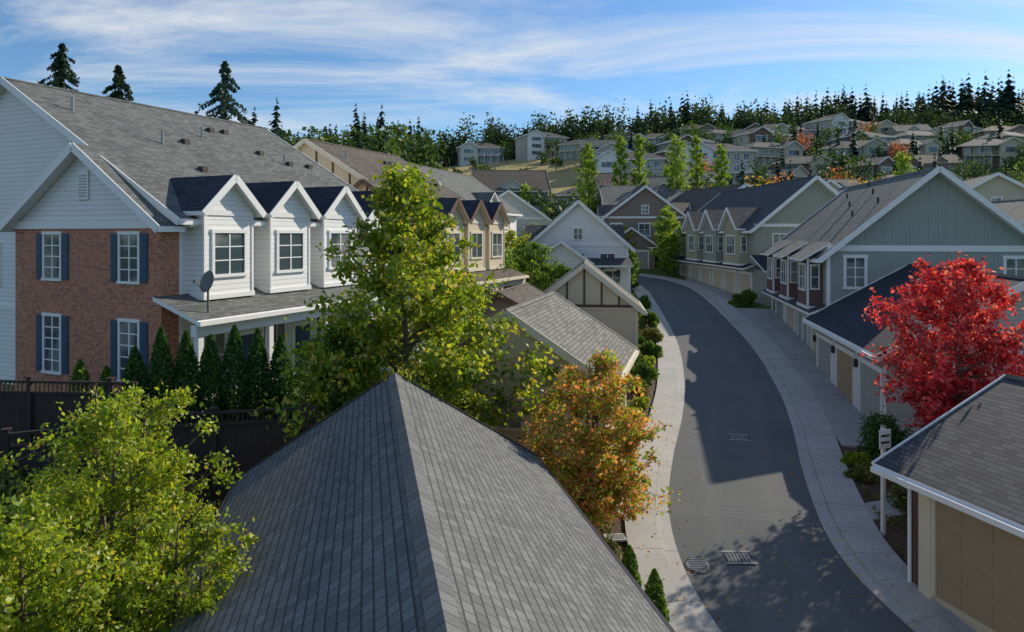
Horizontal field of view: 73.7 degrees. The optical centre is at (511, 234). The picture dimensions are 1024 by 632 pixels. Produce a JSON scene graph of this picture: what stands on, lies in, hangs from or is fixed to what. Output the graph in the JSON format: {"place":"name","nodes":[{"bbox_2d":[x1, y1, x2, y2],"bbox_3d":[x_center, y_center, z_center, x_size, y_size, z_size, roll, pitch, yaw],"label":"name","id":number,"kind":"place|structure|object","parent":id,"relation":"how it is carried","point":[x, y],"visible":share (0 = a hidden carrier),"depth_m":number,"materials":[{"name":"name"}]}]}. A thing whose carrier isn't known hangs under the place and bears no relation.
{"place":"outdoors","nodes":[
{"label":"outdoors","id":0,"kind":"place"},
{"bbox_2d":[0,0,1023,162],"label":"sky","id":1,"kind":"structure","parent":0,"point":[435,61],"materials":[{"name":"blue"}]},
{"bbox_2d":[1,143,1023,631],"bbox_3d":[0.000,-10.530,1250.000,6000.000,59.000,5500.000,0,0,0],"label":"ground","id":2,"kind":"structure","parent":0,"point":[563,175],"depth_m":29.70,"materials":[{"name":"soil"}]},
{"bbox_2d":[0,424,110,481],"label":"wooden fence","id":3,"kind":"object","parent":2,"relation":"on","point":[6,447],"visible":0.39,"depth_m":15.69,"materials":[{"name":"brown wood"}]},
{"bbox_2d":[38,42,79,90],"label":"conifer tree","id":4,"kind":"object","parent":2,"relation":"on","point":[61,65],"visible":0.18,"depth_m":59.79,"materials":[{"name":"green plant"}]},
{"bbox_2d":[0,375,139,445],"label":"wooden fence","id":5,"kind":"object","parent":2,"relation":"on","point":[29,408],"visible":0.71,"depth_m":17.84,"materials":[{"name":"brown wood"}]},
{"bbox_2d":[68,359,91,391],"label":"arborvitae","id":6,"kind":"object","parent":2,"relation":"on","point":[80,372],"visible":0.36,"depth_m":19.52,"materials":[{"name":"green plant"}]},
{"bbox_2d":[0,477,164,631],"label":"japanese maple tree","id":7,"kind":"object","parent":2,"relation":"on","point":[60,598],"visible":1,"depth_m":8.35,"materials":[{"name":"green plant"}]},
{"bbox_2d":[0,443,220,627],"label":"garden plants","id":8,"kind":"object","parent":2,"relation":"on","point":[6,486],"visible":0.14,"depth_m":14.98,"materials":[{"name":"green plant"}]},
{"bbox_2d":[101,64,133,101],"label":"conifer tree","id":9,"kind":"object","parent":2,"relation":"on","point":[118,81],"visible":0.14,"depth_m":59.76,"materials":[{"name":"green plant"}]},
{"bbox_2d":[0,378,242,631],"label":"japanese maple tree","id":10,"kind":"object","parent":2,"relation":"on","point":[128,453],"visible":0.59,"depth_m":11.34,"materials":[{"name":"green plant"}]},
{"bbox_2d":[120,345,151,421],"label":"arborvitae","id":11,"kind":"object","parent":2,"relation":"on","point":[135,369],"visible":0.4,"depth_m":19.09,"materials":[{"name":"green plant"}]},
{"bbox_2d":[142,326,177,424],"bbox_3d":[-10.023,4.258,19.508,1.002,3.285,0.984,0,0,0],"label":"arborvitae","id":12,"kind":"object","parent":2,"relation":"on","point":[157,363],"visible":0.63,"depth_m":19.35,"materials":[{"name":"green plant"}]},
{"bbox_2d":[110,504,259,631],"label":"japanese maple tree","id":13,"kind":"object","parent":2,"relation":"on","point":[173,584],"visible":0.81,"depth_m":9.55,"materials":[{"name":"green plant"}]},
{"bbox_2d":[169,329,203,423],"bbox_3d":[-9.445,4.323,19.779,0.961,3.155,0.978,0,0,0],"label":"arborvitae","id":14,"kind":"object","parent":2,"relation":"on","point":[187,362],"visible":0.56,"depth_m":19.62,"materials":[{"name":"green plant"}]},
{"bbox_2d":[194,334,227,422],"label":"arborvitae","id":15,"kind":"object","parent":2,"relation":"on","point":[208,360],"visible":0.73,"depth_m":19.88,"materials":[{"name":"green plant"}]},
{"bbox_2d":[113,402,322,514],"bbox_3d":[-7.281,6.055,17.073,4.914,3.490,0.180,0,0,-12],"label":"wooden fence","id":16,"kind":"object","parent":2,"relation":"on","point":[248,444],"visible":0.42,"depth_m":17.13,"materials":[{"name":"brown wood"}]},
{"bbox_2d":[194,61,254,124],"bbox_3d":[-24.547,-4.274,58.991,15.146,22.182,14.311,0,0,-25],"label":"conifer tree","id":17,"kind":"object","parent":2,"relation":"on","point":[220,92],"visible":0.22,"depth_m":59.58,"materials":[{"name":"green plant"}]},
{"bbox_2d":[0,76,454,418],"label":"brick townhouse","id":18,"kind":"structure","parent":2,"relation":"on","point":[126,226],"depth_m":24.47,"materials":[{"name":"white"}]},
{"bbox_2d":[45,233,389,379],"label":"windows","id":19,"kind":"structure","parent":18,"relation":"in","point":[221,239],"depth_m":24.13,"materials":[{"name":"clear glass"}]},
{"bbox_2d":[237,311,388,388],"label":"doors","id":20,"kind":"structure","parent":18,"relation":"in","point":[300,334],"depth_m":27.65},
{"bbox_2d":[218,324,252,421],"bbox_3d":[-8.260,4.276,20.306,1.010,3.248,1.001,0,0,0],"label":"arborvitae","id":21,"kind":"object","parent":2,"relation":"on","point":[234,348],"visible":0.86,"depth_m":20.16,"materials":[{"name":"green plant"}]},
{"bbox_2d":[242,328,274,420],"bbox_3d":[-7.705,4.349,20.626,0.994,3.102,0.951,0,0,-40],"label":"arborvitae","id":22,"kind":"object","parent":2,"relation":"on","point":[256,352],"visible":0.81,"depth_m":20.44,"materials":[{"name":"green plant"}]},
{"bbox_2d":[264,334,295,424],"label":"arborvitae","id":23,"kind":"object","parent":2,"relation":"on","point":[276,389],"visible":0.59,"depth_m":20.71,"materials":[{"name":"green plant"}]},
{"bbox_2d":[278,314,389,424],"bbox_3d":[-5.081,4.657,19.957,3.280,4.687,3.503,0,0,0],"label":"dogwood tree","id":24,"kind":"object","parent":2,"relation":"on","point":[347,349],"visible":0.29,"depth_m":19.40,"materials":[{"name":"green plant"}]},
{"bbox_2d":[251,97,426,160],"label":"conifer forest","id":25,"kind":"object","parent":2,"relation":"on","point":[356,125],"visible":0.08,"depth_m":121.26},
{"bbox_2d":[235,120,454,170],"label":"deciduous forest","id":26,"kind":"object","parent":2,"relation":"on","point":[426,150],"visible":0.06,"depth_m":117.25,"materials":[{"name":"green plant"}]},
{"bbox_2d":[250,160,565,445],"bbox_3d":[-2.880,2.889,20.102,9.620,10.226,8.076,0,0,0],"label":"maple tree","id":27,"kind":"object","parent":2,"relation":"on","point":[395,238],"visible":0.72,"depth_m":19.49,"materials":[{"name":"green plant"}]},
{"bbox_2d":[293,138,528,320],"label":"tudor townhouse","id":28,"kind":"structure","parent":2,"relation":"on","point":[358,169],"depth_m":41.00,"materials":[{"name":"beige paint"}]},
{"bbox_2d":[398,234,500,320],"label":"windows","id":29,"kind":"structure","parent":28,"relation":"in","point":[496,237],"depth_m":41.13,"materials":[{"name":"white glass"}]},
{"bbox_2d":[155,373,674,631],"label":"detached garage","id":30,"kind":"structure","parent":2,"relation":"on","point":[395,502],"depth_m":9.42,"materials":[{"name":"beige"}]},
{"bbox_2d":[456,141,504,166],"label":"hillside house","id":31,"kind":"structure","parent":2,"relation":"on","point":[488,153],"depth_m":216.85,"materials":[{"name":"grey"}]},
{"bbox_2d":[450,282,545,341],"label":"brown roof garage","id":32,"kind":"structure","parent":2,"relation":"on","point":[521,293],"depth_m":31.27,"materials":[{"name":"beige"}]},
{"bbox_2d":[491,196,515,256],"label":"walls","id":33,"kind":"structure","parent":2,"relation":"on","point":[512,219],"depth_m":72.13,"materials":[{"name":"white"}]},
{"bbox_2d":[411,163,521,215],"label":"roof","id":34,"kind":"structure","parent":33,"relation":"on","point":[468,187],"depth_m":67.16,"materials":[{"name":"grey"}]},
{"bbox_2d":[471,170,551,214],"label":"hillside house","id":35,"kind":"structure","parent":2,"relation":"on","point":[497,181],"depth_m":110.17,"materials":[{"name":"grey"}]},
{"bbox_2d":[500,192,546,243],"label":"walls","id":36,"kind":"structure","parent":2,"relation":"on","point":[521,207],"depth_m":84.34,"materials":[{"name":"grey"}]},
{"bbox_2d":[410,291,638,477],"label":"detached garage","id":37,"kind":"structure","parent":2,"relation":"on","point":[570,332],"depth_m":22.40,"materials":[{"name":"beige paint"}]},
{"bbox_2d":[503,230,545,288],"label":"ornamental tree","id":38,"kind":"object","parent":2,"relation":"on","point":[509,236],"visible":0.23,"depth_m":54.52,"materials":[{"name":"green plant"}]},
{"bbox_2d":[506,241,564,289],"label":"ornamental tree","id":39,"kind":"object","parent":2,"relation":"on","point":[536,272],"visible":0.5,"depth_m":49.41,"materials":[{"name":"green plant"}]},
{"bbox_2d":[514,129,569,160],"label":"hillside house","id":40,"kind":"structure","parent":2,"relation":"on","point":[531,145],"depth_m":211.29,"materials":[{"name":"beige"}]},
{"bbox_2d":[557,137,597,159],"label":"hillside house","id":41,"kind":"structure","parent":2,"relation":"on","point":[568,150],"depth_m":201.70,"materials":[{"name":"grey"}]},
{"bbox_2d":[530,203,625,289],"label":"walls","id":42,"kind":"structure","parent":2,"relation":"on","point":[595,230],"depth_m":57.98,"materials":[{"name":"white"}]},
{"bbox_2d":[525,200,632,266],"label":"roof","id":43,"kind":"structure","parent":42,"relation":"on","point":[534,230],"depth_m":58.26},
{"bbox_2d":[529,200,635,292],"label":"trim","id":44,"kind":"structure","parent":42,"relation":"attached to","point":[624,243],"depth_m":57.57,"materials":[{"name":"white paint"}]},
{"bbox_2d":[570,142,600,212],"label":"poplar tree","id":45,"kind":"object","parent":2,"relation":"on","point":[590,163],"visible":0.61,"depth_m":97.56,"materials":[{"name":"green plant"}]},
{"bbox_2d":[544,259,647,349],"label":"craftsman garage","id":46,"kind":"structure","parent":2,"relation":"on","point":[588,287],"depth_m":37.61,"materials":[{"name":"beige paint"}]},
{"bbox_2d":[515,347,680,528],"bbox_3d":[2.106,5.643,18.267,4.458,5.129,4.580,0,0,0],"label":"orange maple tree","id":47,"kind":"object","parent":2,"relation":"on","point":[598,498],"visible":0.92,"depth_m":17.77,"materials":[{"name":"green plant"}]},
{"bbox_2d":[610,136,630,184],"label":"poplar tree","id":48,"kind":"object","parent":2,"relation":"on","point":[617,171],"visible":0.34,"depth_m":99.78,"materials":[{"name":"green plant"}]},
{"bbox_2d":[592,150,667,179],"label":"hillside house","id":49,"kind":"structure","parent":2,"relation":"on","point":[607,159],"depth_m":147.08,"materials":[{"name":"beige"}]},
{"bbox_2d":[621,544,642,586],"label":"arborvitae","id":50,"kind":"object","parent":2,"relation":"on","point":[629,562],"visible":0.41,"depth_m":15.61,"materials":[{"name":"green plant"}]},
{"bbox_2d":[628,134,649,184],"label":"poplar tree","id":51,"kind":"object","parent":2,"relation":"on","point":[639,140],"visible":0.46,"depth_m":101.74,"materials":[{"name":"green plant"}]},
{"bbox_2d":[599,188,684,268],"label":"walls","id":52,"kind":"structure","parent":2,"relation":"on","point":[644,196],"depth_m":80.97,"materials":[{"name":"beige"}]},
{"bbox_2d":[595,185,681,214],"bbox_3d":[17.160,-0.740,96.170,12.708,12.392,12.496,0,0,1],"label":"roof","id":53,"kind":"structure","parent":52,"relation":"on","point":[612,194],"depth_m":94.46,"materials":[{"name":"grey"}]},
{"bbox_2d":[601,185,685,268],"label":"trim","id":54,"kind":"structure","parent":52,"relation":"attached to","point":[632,196],"depth_m":80.66,"materials":[{"name":"white paint"}]},
{"bbox_2d":[631,361,659,383],"bbox_3d":[6.240,6.521,32.097,1.276,1.123,1.247,0,0,30],"label":"shrub","id":55,"kind":"object","parent":2,"relation":"on","point":[645,372],"visible":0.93,"depth_m":31.94,"materials":[{"name":"green plant"}]},
{"bbox_2d":[288,94,1023,165],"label":"ridge trees","id":56,"kind":"object","parent":2,"relation":"on","point":[491,134],"visible":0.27,"depth_m":233.91,"materials":[{"name":"green plant"}]},
{"bbox_2d":[644,567,669,622],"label":"arborvitae","id":57,"kind":"object","parent":2,"relation":"on","point":[654,587],"visible":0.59,"depth_m":14.49,"materials":[{"name":"green plant"}]},
{"bbox_2d":[648,205,685,276],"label":"birch tree","id":58,"kind":"object","parent":2,"relation":"on","point":[662,240],"visible":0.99,"depth_m":71.15,"materials":[{"name":"green plant"}]},
{"bbox_2d":[663,134,691,191],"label":"poplar tree","id":59,"kind":"object","parent":2,"relation":"on","point":[677,170],"visible":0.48,"depth_m":95.68,"materials":[{"name":"green plant"}]},
{"bbox_2d":[639,285,721,631],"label":"kerb gutter","id":60,"kind":"object","parent":2,"relation":"on","point":[694,602],"visible":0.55,"depth_m":19.77,"materials":[{"name":"concrete"}]},
{"bbox_2d":[684,135,707,187],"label":"poplar tree","id":61,"kind":"object","parent":2,"relation":"on","point":[694,154],"visible":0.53,"depth_m":103.76,"materials":[{"name":"green plant"}]},
{"bbox_2d":[672,142,758,184],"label":"hillside house","id":62,"kind":"structure","parent":2,"relation":"on","point":[736,155],"depth_m":151.66,"materials":[{"name":"beige"}]},
{"bbox_2d":[709,142,731,186],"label":"poplar tree","id":63,"kind":"object","parent":2,"relation":"on","point":[723,173],"visible":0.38,"depth_m":103.67,"materials":[{"name":"green plant"}]},
{"bbox_2d":[438,70,1023,166],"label":"conifer treeline","id":64,"kind":"object","parent":2,"relation":"on","point":[968,103],"visible":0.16,"depth_m":249.36,"materials":[{"name":"plant"}]},
{"bbox_2d":[451,115,1023,223],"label":"hillside trees","id":65,"kind":"object","parent":2,"relation":"on","point":[1017,166],"visible":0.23,"depth_m":161.69,"materials":[{"name":"green plant"}]},
{"bbox_2d":[596,120,909,189],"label":"red autumn tree cluster","id":66,"kind":"object","parent":2,"relation":"on","point":[801,140],"visible":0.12,"depth_m":159.00,"materials":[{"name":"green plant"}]},
{"bbox_2d":[679,180,834,305],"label":"walls","id":67,"kind":"structure","parent":2,"relation":"on","point":[809,201],"depth_m":53.75,"materials":[{"name":"green"}]},
{"bbox_2d":[682,265,750,293],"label":"doors","id":68,"kind":"structure","parent":67,"relation":"attached to","point":[744,281],"depth_m":60.89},
{"bbox_2d":[689,234,785,252],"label":"windows","id":69,"kind":"structure","parent":67,"relation":"attached to","point":[730,242],"depth_m":59.85,"materials":[{"name":"white glass"}]},
{"bbox_2d":[671,175,836,272],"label":"roof","id":70,"kind":"structure","parent":67,"relation":"on","point":[748,208],"depth_m":58.44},
{"bbox_2d":[673,175,838,292],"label":"trim","id":71,"kind":"structure","parent":67,"relation":"attached to","point":[787,201],"depth_m":56.04,"materials":[{"name":"white paint"}]},
{"bbox_2d":[726,126,797,145],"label":"hillside house","id":72,"kind":"structure","parent":2,"relation":"on","point":[749,136],"depth_m":185.12,"materials":[{"name":"beige"}]},
{"bbox_2d":[741,140,804,169],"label":"hillside house","id":73,"kind":"structure","parent":2,"relation":"on","point":[767,153],"depth_m":166.91,"materials":[{"name":"grey"}]},
{"bbox_2d":[736,308,815,362],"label":"driveway","id":74,"kind":"structure","parent":2,"relation":"on","point":[782,335],"depth_m":41.62,"materials":[{"name":"concrete"}]},
{"bbox_2d":[750,165,809,184],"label":"hillside house","id":75,"kind":"structure","parent":2,"relation":"on","point":[799,171],"depth_m":136.41,"materials":[{"name":"beige"}]},
{"bbox_2d":[637,275,933,631],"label":"kerb gutter","id":76,"kind":"object","parent":2,"relation":"on","point":[877,589],"visible":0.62,"depth_m":19.71,"materials":[{"name":"concrete"}]},
{"bbox_2d":[589,110,1009,184],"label":"hillside conifers","id":77,"kind":"object","parent":2,"relation":"on","point":[949,149],"visible":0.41,"depth_m":166.37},
{"bbox_2d":[768,155,837,177],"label":"hillside house","id":78,"kind":"structure","parent":2,"relation":"on","point":[805,162],"depth_m":150.52,"materials":[{"name":"grey"}]},
{"bbox_2d":[803,113,867,146],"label":"hillside house","id":79,"kind":"structure","parent":2,"relation":"on","point":[826,122],"depth_m":202.01,"materials":[{"name":"beige"}]},
{"bbox_2d":[791,362,894,448],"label":"driveway","id":80,"kind":"structure","parent":2,"relation":"on","point":[843,414],"depth_m":28.42,"materials":[{"name":"concrete"}]},
{"bbox_2d":[840,451,871,468],"bbox_3d":[11.320,7.424,22.413,0.882,0.724,0.832,0,0,0],"label":"shrub","id":81,"kind":"object","parent":2,"relation":"on","point":[862,458],"visible":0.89,"depth_m":22.27,"materials":[{"name":"green plant"}]},
{"bbox_2d":[819,137,894,161],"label":"hillside house","id":82,"kind":"structure","parent":2,"relation":"on","point":[868,145],"depth_m":164.71,"materials":[{"name":"grey"}]},
{"bbox_2d":[843,463,874,482],"bbox_3d":[10.958,7.536,21.453,0.711,0.642,0.894,0,0,-43],"label":"shrub","id":83,"kind":"object","parent":2,"relation":"on","point":[861,472],"visible":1,"depth_m":21.33,"materials":[{"name":"green plant"}]},
{"bbox_2d":[838,156,917,181],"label":"hillside house","id":84,"kind":"structure","parent":2,"relation":"on","point":[885,164],"depth_m":144.01,"materials":[{"name":"beige"}]},
{"bbox_2d":[850,445,906,558],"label":"ground cover plants","id":85,"kind":"object","parent":2,"relation":"on","point":[877,479],"visible":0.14,"depth_m":19.39,"materials":[{"name":"green plant"}]},
{"bbox_2d":[879,425,890,535],"bbox_3d":[9.953,6.742,18.291,0.400,3.250,0.120,0,0,-20],"label":"street sign","id":86,"kind":"object","parent":2,"relation":"on","point":[884,438],"visible":0.94,"depth_m":18.27,"materials":[{"name":"metal"}]},
{"bbox_2d":[857,411,914,461],"bbox_3d":[12.425,6.794,22.784,2.079,1.956,1.507,0,0,-24],"label":"shrub","id":87,"kind":"object","parent":2,"relation":"on","point":[873,426],"visible":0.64,"depth_m":22.52,"materials":[{"name":"green plant"}]},
{"bbox_2d":[865,498,906,520],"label":"walkway","id":88,"kind":"structure","parent":2,"relation":"on","point":[889,509],"depth_m":19.41,"materials":[{"name":"concrete"}]},
{"bbox_2d":[767,174,1023,438],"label":"walls","id":89,"kind":"structure","parent":2,"relation":"on","point":[937,210],"depth_m":34.08,"materials":[{"name":"green"}]},
{"bbox_2d":[777,301,879,421],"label":"doors","id":90,"kind":"structure","parent":89,"relation":"attached to","point":[870,400],"depth_m":29.98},
{"bbox_2d":[760,166,1023,360],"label":"roof","id":91,"kind":"structure","parent":89,"relation":"on","point":[832,222],"depth_m":34.94,"materials":[{"name":"grey"}]},
{"bbox_2d":[766,166,1023,417],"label":"trim","id":92,"kind":"structure","parent":89,"relation":"attached to","point":[843,246],"depth_m":33.85,"materials":[{"name":"white paint"}]},
{"bbox_2d":[768,258,1023,396],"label":"windows","id":93,"kind":"structure","parent":89,"relation":"attached to","point":[860,271],"depth_m":34.79,"materials":[{"name":"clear glass"}]},
{"bbox_2d":[889,138,942,161],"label":"hillside house","id":94,"kind":"structure","parent":2,"relation":"on","point":[929,146],"depth_m":168.36,"materials":[{"name":"beige"}]},
{"bbox_2d":[893,129,953,146],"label":"hillside house","id":95,"kind":"structure","parent":2,"relation":"on","point":[921,135],"depth_m":185.74,"materials":[{"name":"grey"}]},
{"bbox_2d":[908,154,967,179],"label":"hillside house","id":96,"kind":"structure","parent":2,"relation":"on","point":[945,161],"depth_m":148.81,"materials":[{"name":"beige"}]},
{"bbox_2d":[861,251,1023,432],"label":"red maple tree","id":97,"kind":"object","parent":2,"relation":"on","point":[925,379],"visible":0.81,"depth_m":21.22,"materials":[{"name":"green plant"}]},
{"bbox_2d":[870,374,1023,631],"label":"corner garage","id":98,"kind":"structure","parent":2,"relation":"on","point":[957,472],"depth_m":15.23,"materials":[{"name":"grey"}]},
{"bbox_2d":[936,501,1023,631],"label":"doors","id":99,"kind":"structure","parent":98,"relation":"in","point":[980,564],"depth_m":14.51,"materials":[{"name":"wood"}]},
{"bbox_2d":[934,609,974,631],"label":"driveway","id":100,"kind":"structure","parent":2,"relation":"on","point":[953,622],"depth_m":14.90,"materials":[{"name":"concrete"}]},
{"bbox_2d":[931,120,982,142],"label":"hillside house","id":101,"kind":"structure","parent":2,"relation":"on","point":[965,124],"depth_m":213.28,"materials":[{"name":"beige"}]},
{"bbox_2d":[954,137,1023,168],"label":"hillside house","id":102,"kind":"structure","parent":2,"relation":"on","point":[993,151],"depth_m":167.01,"materials":[{"name":"grey"}]},
{"bbox_2d":[974,176,1023,200],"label":"walls","id":103,"kind":"structure","parent":2,"relation":"on","point":[998,186],"depth_m":61.91,"materials":[{"name":"green"}]},
{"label":"walls","id":104,"kind":"object","parent":2,"relation":"on","visible":0},
{"bbox_2d":[990,199,1023,222],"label":"roof","id":105,"kind":"structure","parent":104,"relation":"on","point":[1014,209],"depth_m":49.66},
{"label":"walls","id":106,"kind":"object","parent":2,"relation":"on","visible":0},
{"bbox_2d":[670,184,742,213],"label":"roof","id":107,"kind":"structure","parent":106,"relation":"on","point":[686,199],"depth_m":84.11,"materials":[{"name":"grey"}]},
{"bbox_2d":[624,287,705,631],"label":"sidewalk","id":108,"kind":"structure","parent":0,"point":[645,530],"depth_m":18.81,"materials":[{"name":"concrete"}]},
{"bbox_2d":[635,276,914,631],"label":"road","id":109,"kind":"structure","parent":0,"point":[730,385],"depth_m":19.97,"materials":[{"name":"asphalt"}]},
{"bbox_2d":[684,557,711,573],"bbox_3d":[4.630,8.227,16.998,0.680,0.028,0.680,0,8,0],"label":"manhole cover","id":110,"kind":"object","parent":109,"relation":"on","point":[698,565],"visible":1,"depth_m":16.96,"materials":[{"name":"metal"}]},
{"bbox_2d":[721,551,757,563],"bbox_3d":[5.750,8.180,17.299,0.760,0.020,0.560,0,6,0],"label":"storm drain","id":111,"kind":"object","parent":109,"relation":"on","point":[738,557],"visible":1,"depth_m":17.29,"materials":[{"name":"metal"}]},
{"bbox_2d":[632,273,976,631],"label":"sidewalk","id":112,"kind":"structure","parent":0,"point":[864,539],"depth_m":20.55,"materials":[{"name":"concrete"}]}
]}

